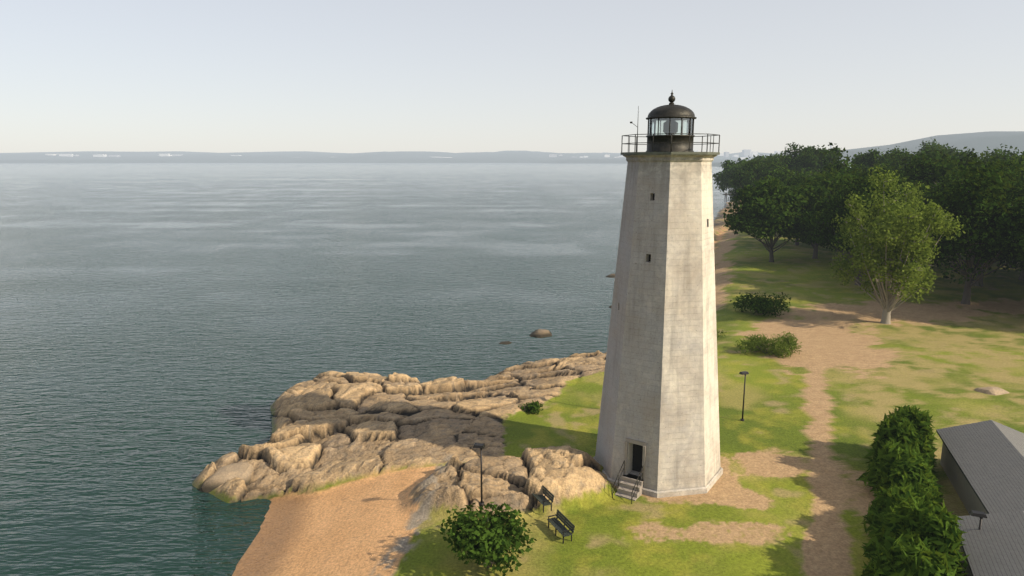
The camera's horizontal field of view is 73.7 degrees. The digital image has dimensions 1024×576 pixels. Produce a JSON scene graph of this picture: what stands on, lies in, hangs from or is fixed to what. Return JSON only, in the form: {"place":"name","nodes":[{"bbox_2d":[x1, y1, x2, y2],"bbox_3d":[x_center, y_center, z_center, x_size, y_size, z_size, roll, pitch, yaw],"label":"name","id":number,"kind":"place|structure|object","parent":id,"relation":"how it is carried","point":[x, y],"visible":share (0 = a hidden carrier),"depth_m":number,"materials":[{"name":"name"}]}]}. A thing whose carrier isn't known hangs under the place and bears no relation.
{"place":"outdoors","nodes":[
{"label":"outdoors","id":0,"kind":"place"},
{"bbox_2d":[0,163,850,575],"bbox_3d":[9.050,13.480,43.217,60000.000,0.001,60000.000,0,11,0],"label":"water","id":1,"kind":"structure","parent":0,"point":[170,333],"depth_m":100.00,"materials":[{"name":"blue liquid"}]},
{"bbox_2d":[499,341,511,344],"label":"boulder","id":2,"kind":"object","parent":1,"relation":"in","point":[506,342],"visible":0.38,"depth_m":80.33,"materials":[{"name":"stone"}]},
{"bbox_2d":[529,329,551,337],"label":"boulder","id":3,"kind":"object","parent":1,"relation":"in","point":[541,333],"visible":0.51,"depth_m":83.44,"materials":[{"name":"brown stone"}]},
{"bbox_2d":[0,131,1023,575],"bbox_3d":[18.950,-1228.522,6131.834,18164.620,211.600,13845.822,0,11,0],"label":"ground","id":4,"kind":"structure","parent":0,"point":[364,475],"depth_m":48.34,"materials":[{"name":"green plant"}]},
{"bbox_2d":[199,462,253,492],"bbox_3d":[-18.722,12.993,45.898,3.248,1.915,3.754,1,11,7],"label":"boulder","id":5,"kind":"object","parent":4,"relation":"on","point":[224,474],"visible":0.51,"depth_m":45.02,"materials":[{"name":"beige stone"}]},
{"bbox_2d":[45,145,831,158],"bbox_3d":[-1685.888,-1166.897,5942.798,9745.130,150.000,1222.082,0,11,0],"label":"buildings","id":6,"kind":"structure","parent":4,"relation":"on","point":[746,153],"depth_m":6109.69,"materials":[{"name":"white"}]},
{"bbox_2d":[473,443,484,506],"bbox_3d":[-1.768,10.124,36.913,0.620,3.560,0.360,2,11,10],"label":"lamp","id":7,"kind":"object","parent":4,"relation":"on","point":[481,446],"visible":0.94,"depth_m":36.73,"materials":[{"name":"grey metal"}]},
{"bbox_2d":[440,502,536,575],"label":"bush","id":8,"kind":"object","parent":4,"relation":"on","point":[488,538],"visible":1,"depth_m":31.62,"materials":[{"name":"green plant"}]},
{"bbox_2d":[518,400,543,413],"bbox_3d":[1.437,9.183,52.413,1.962,1.128,1.580,0,11,0],"label":"bush","id":9,"kind":"object","parent":4,"relation":"on","point":[534,407],"visible":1,"depth_m":52.19,"materials":[{"name":"green plant"}]},
{"bbox_2d":[532,485,553,512],"bbox_3d":[1.611,11.401,37.261,0.639,0.899,1.850,-5,12,-24],"label":"bench","id":10,"kind":"object","parent":4,"relation":"on","point":[543,500],"visible":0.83,"depth_m":36.95,"materials":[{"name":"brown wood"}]},
{"bbox_2d":[547,509,574,543],"bbox_3d":[2.511,12.267,35.133,0.639,0.899,1.850,-5,12,-24],"label":"bench","id":11,"kind":"object","parent":4,"relation":"on","point":[559,526],"visible":1,"depth_m":35.10,"materials":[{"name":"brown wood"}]},
{"bbox_2d":[593,91,722,503],"bbox_3d":[8.912,0.534,40.583,7.753,23.820,7.754,-2,11,-11],"label":"lighthouse","id":12,"kind":"object","parent":4,"relation":"on","point":[658,435],"visible":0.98,"depth_m":38.74,"materials":[{"name":"stone"}]},
{"bbox_2d":[717,329,725,338],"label":"bush","id":13,"kind":"object","parent":4,"relation":"on","point":[718,336],"visible":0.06,"depth_m":74.72,"materials":[{"name":"green plant"}]},
{"bbox_2d":[712,158,761,205],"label":"tree","id":14,"kind":"object","parent":4,"relation":"on","point":[724,176],"visible":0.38,"depth_m":283.77,"materials":[{"name":"green plant"}]},
{"bbox_2d":[739,371,748,420],"bbox_3d":[16.937,8.021,50.191,0.620,3.860,0.360,-4,11,-20],"label":"lamp","id":15,"kind":"object","parent":4,"relation":"on","point":[743,373],"visible":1,"depth_m":50.12,"materials":[{"name":"grey metal"}]},
{"bbox_2d":[726,155,792,203],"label":"tree","id":16,"kind":"object","parent":4,"relation":"on","point":[757,169],"visible":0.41,"depth_m":213.92,"materials":[{"name":"green plant"}]},
{"bbox_2d":[729,292,790,316],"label":"bush","id":17,"kind":"object","parent":4,"relation":"on","point":[758,304],"visible":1,"depth_m":85.14,"materials":[{"name":"green plant"}]},
{"bbox_2d":[749,154,782,162],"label":"tree","id":18,"kind":"object","parent":4,"relation":"on","point":[757,157],"visible":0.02,"depth_m":347.35,"materials":[{"name":"green plant"}]},
{"bbox_2d":[734,331,801,358],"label":"bush","id":19,"kind":"object","parent":4,"relation":"on","point":[788,343],"visible":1,"depth_m":67.69,"materials":[{"name":"green plant"}]},
{"bbox_2d":[723,176,818,261],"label":"tree","id":20,"kind":"object","parent":4,"relation":"on","point":[768,209],"visible":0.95,"depth_m":124.61,"materials":[{"name":"green plant"}]},
{"bbox_2d":[737,150,805,176],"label":"tree","id":21,"kind":"object","parent":4,"relation":"on","point":[795,168],"visible":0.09,"depth_m":237.30,"materials":[{"name":"green plant"}]},
{"bbox_2d":[764,164,818,185],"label":"tree","id":22,"kind":"object","parent":4,"relation":"on","point":[782,177],"visible":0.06,"depth_m":171.25,"materials":[{"name":"green plant"}]},
{"bbox_2d":[777,175,816,244],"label":"tree","id":23,"kind":"object","parent":4,"relation":"on","point":[788,183],"visible":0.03,"depth_m":152.52,"materials":[{"name":"green plant"}]},
{"bbox_2d":[764,169,859,258],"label":"tree","id":24,"kind":"object","parent":4,"relation":"on","point":[820,186],"visible":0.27,"depth_m":125.75,"materials":[{"name":"green plant"}]},
{"bbox_2d":[780,142,843,173],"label":"tree","id":25,"kind":"object","parent":4,"relation":"on","point":[809,156],"visible":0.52,"depth_m":234.25,"materials":[{"name":"green plant"}]},
{"bbox_2d":[815,147,844,159],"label":"tree","id":26,"kind":"object","parent":4,"relation":"on","point":[838,150],"depth_m":292.39,"materials":[{"name":"green plant"}]},
{"bbox_2d":[808,142,899,253],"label":"tree","id":27,"kind":"object","parent":4,"relation":"on","point":[840,169],"visible":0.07,"depth_m":137.22,"materials":[{"name":"green plant"}]},
{"bbox_2d":[814,161,895,178],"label":"tree","id":28,"kind":"object","parent":4,"relation":"on","point":[887,164],"visible":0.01,"depth_m":150.09,"materials":[{"name":"green plant"}]},
{"bbox_2d":[799,171,917,285],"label":"tree","id":29,"kind":"object","parent":4,"relation":"on","point":[833,208],"visible":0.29,"depth_m":104.21,"materials":[{"name":"green plant"}]},
{"bbox_2d":[851,146,907,171],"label":"tree","id":30,"kind":"object","parent":4,"relation":"on","point":[867,159],"visible":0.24,"depth_m":201.28,"materials":[{"name":"green plant"}]},
{"bbox_2d":[835,171,937,204],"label":"tree","id":31,"kind":"object","parent":4,"relation":"on","point":[900,181],"visible":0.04,"depth_m":113.02,"materials":[{"name":"green plant"}]},
{"bbox_2d":[829,164,965,323],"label":"tree","id":32,"kind":"object","parent":4,"relation":"on","point":[895,234],"visible":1,"depth_m":77.26,"materials":[{"name":"green plant"}]},
{"bbox_2d":[856,405,969,575],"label":"hedge","id":33,"kind":"object","parent":4,"relation":"on","point":[911,521],"visible":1,"depth_m":33.59,"materials":[{"name":"green plant"}]},
{"bbox_2d":[873,145,957,175],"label":"tree","id":34,"kind":"object","parent":4,"relation":"on","point":[896,162],"visible":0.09,"depth_m":174.80,"materials":[{"name":"green plant"}]},
{"bbox_2d":[908,139,948,154],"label":"tree","id":35,"kind":"object","parent":4,"relation":"on","point":[926,143],"visible":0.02,"depth_m":301.88,"materials":[{"name":"green plant"}]},
{"bbox_2d":[888,153,969,207],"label":"tree","id":36,"kind":"object","parent":4,"relation":"on","point":[915,170],"visible":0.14,"depth_m":120.60,"materials":[{"name":"green plant"}]},
{"bbox_2d":[915,143,985,161],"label":"tree","id":37,"kind":"object","parent":4,"relation":"on","point":[949,150],"visible":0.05,"depth_m":238.07,"materials":[{"name":"green plant"}]},
{"bbox_2d":[923,146,987,180],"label":"tree","id":38,"kind":"object","parent":4,"relation":"on","point":[966,160],"visible":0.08,"depth_m":133.96,"materials":[{"name":"green plant"}]},
{"bbox_2d":[905,157,1023,304],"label":"tree","id":39,"kind":"object","parent":4,"relation":"on","point":[975,203],"visible":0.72,"depth_m":86.17,"materials":[{"name":"green plant"}]},
{"bbox_2d":[918,154,1023,286],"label":"tree","id":40,"kind":"object","parent":4,"relation":"on","point":[998,170],"visible":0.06,"depth_m":99.67,"materials":[{"name":"green plant"}]},
{"bbox_2d":[969,510,986,529],"bbox_3d":[21.137,11.815,31.248,0.620,3.360,0.360,4,11,20],"label":"lamp","id":41,"kind":"object","parent":4,"relation":"on","point":[981,515],"visible":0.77,"depth_m":30.92,"materials":[{"name":"grey metal"}]},
{"bbox_2d":[936,420,1023,514],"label":"shed","id":42,"kind":"structure","parent":4,"relation":"on","point":[982,463],"depth_m":37.93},
{"bbox_2d":[957,511,1023,575],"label":"shed","id":43,"kind":"structure","parent":4,"relation":"on","point":[994,546],"depth_m":29.76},
{"bbox_2d":[975,387,1008,394],"bbox_3d":[39.612,8.714,56.511,2.080,1.026,2.364,-9,14,-39],"label":"boulder","id":44,"kind":"object","parent":4,"relation":"on","point":[993,390],"visible":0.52,"depth_m":56.16,"materials":[{"name":"beige stone"}]},
{"bbox_2d":[981,144,1023,167],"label":"tree","id":45,"kind":"object","parent":4,"relation":"on","point":[996,154],"visible":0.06,"depth_m":179.16,"materials":[{"name":"green plant"}]},
{"bbox_2d":[994,155,1023,279],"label":"tree","id":46,"kind":"object","parent":4,"relation":"on","point":[1021,276],"visible":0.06,"depth_m":107.02,"materials":[{"name":"green plant"}]},
{"bbox_2d":[996,152,1023,168],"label":"tree","id":47,"kind":"object","parent":4,"relation":"on","point":[1012,160],"depth_m":158.47,"materials":[{"name":"green plant"}]},
{"bbox_2d":[998,180,1023,262],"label":"tree","id":48,"kind":"object","parent":4,"relation":"on","point":[1019,188],"visible":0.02,"depth_m":94.30,"materials":[{"name":"green plant"}]},
{"bbox_2d":[1000,196,1023,270],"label":"tree","id":49,"kind":"object","parent":4,"relation":"on","point":[1020,244],"visible":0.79,"depth_m":83.81,"materials":[{"name":"green plant"}]},
{"bbox_2d":[0,0,1023,153],"label":"sky","id":50,"kind":"structure","parent":0,"point":[214,76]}
]}

